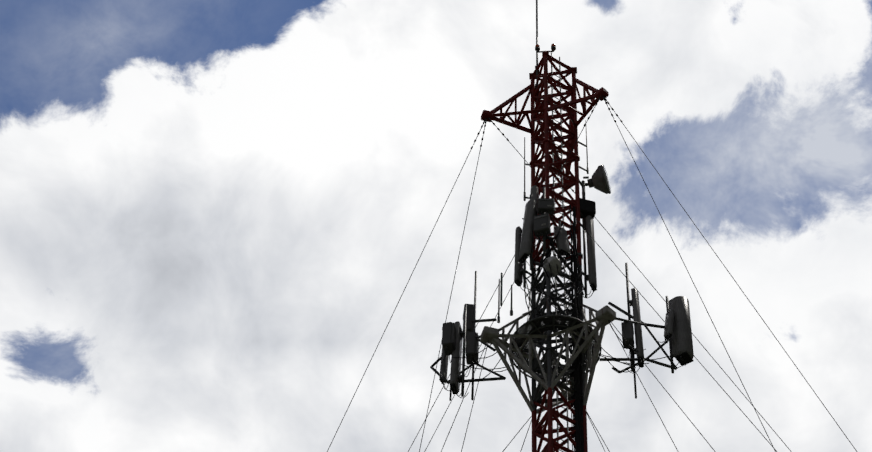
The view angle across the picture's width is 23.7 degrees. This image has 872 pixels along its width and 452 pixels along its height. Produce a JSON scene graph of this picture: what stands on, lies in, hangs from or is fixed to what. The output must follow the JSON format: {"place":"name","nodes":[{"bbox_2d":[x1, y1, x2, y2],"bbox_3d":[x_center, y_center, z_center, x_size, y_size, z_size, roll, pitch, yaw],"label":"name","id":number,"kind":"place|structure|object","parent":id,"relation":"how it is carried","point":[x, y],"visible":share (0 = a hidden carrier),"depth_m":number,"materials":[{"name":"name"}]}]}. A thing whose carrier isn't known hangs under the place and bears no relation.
{"place":"outdoors","nodes":[
{"label":"outdoors","id":0,"kind":"place"},
{"bbox_2d":[0,0,871,451],"label":"sky","id":1,"kind":"structure","parent":0,"point":[216,216],"materials":[{"name":"white"}]},
{"label":"ground","id":2,"kind":"structure","parent":0,"visible":0},
{"bbox_2d":[480,51,615,451],"bbox_3d":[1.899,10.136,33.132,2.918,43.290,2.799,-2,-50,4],"label":"lattice tower","id":3,"kind":"structure","parent":2,"relation":"on","point":[547,380],"depth_m":43.20,"materials":[{"name":"red metal"}]},
{"bbox_2d":[535,0,555,92],"bbox_3d":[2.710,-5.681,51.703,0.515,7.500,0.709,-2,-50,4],"label":"tower head fittings","id":4,"kind":"object","parent":3,"relation":"attached to","point":[537,47],"visible":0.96,"depth_m":49.66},
{"bbox_2d":[511,315,601,381],"bbox_3d":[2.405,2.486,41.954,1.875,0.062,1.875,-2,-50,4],"label":"platform","id":5,"kind":"structure","parent":3,"relation":"attached to","point":[553,323],"depth_m":41.63,"materials":[{"name":"metal"}]},
{"bbox_2d":[430,120,693,400],"bbox_3d":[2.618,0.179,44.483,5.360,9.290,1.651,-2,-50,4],"label":"antenna mounts","id":6,"kind":"object","parent":3,"relation":"attached to","point":[677,332],"visible":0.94,"depth_m":42.98,"materials":[{"name":"metal"}]},
{"bbox_2d":[551,52,583,451],"bbox_3d":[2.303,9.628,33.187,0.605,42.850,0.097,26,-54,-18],"label":"ladder and feeders","id":7,"kind":"object","parent":3,"relation":"attached to","point":[578,436],"visible":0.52,"depth_m":41.53,"materials":[{"name":"metal"}]},
{"bbox_2d":[327,96,856,451],"bbox_3d":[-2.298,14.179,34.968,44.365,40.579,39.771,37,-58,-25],"label":"guy wires","id":8,"kind":"object","parent":2,"relation":"on","point":[604,98],"visible":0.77,"depth_m":43.74,"materials":[{"name":"metal"}]}
]}

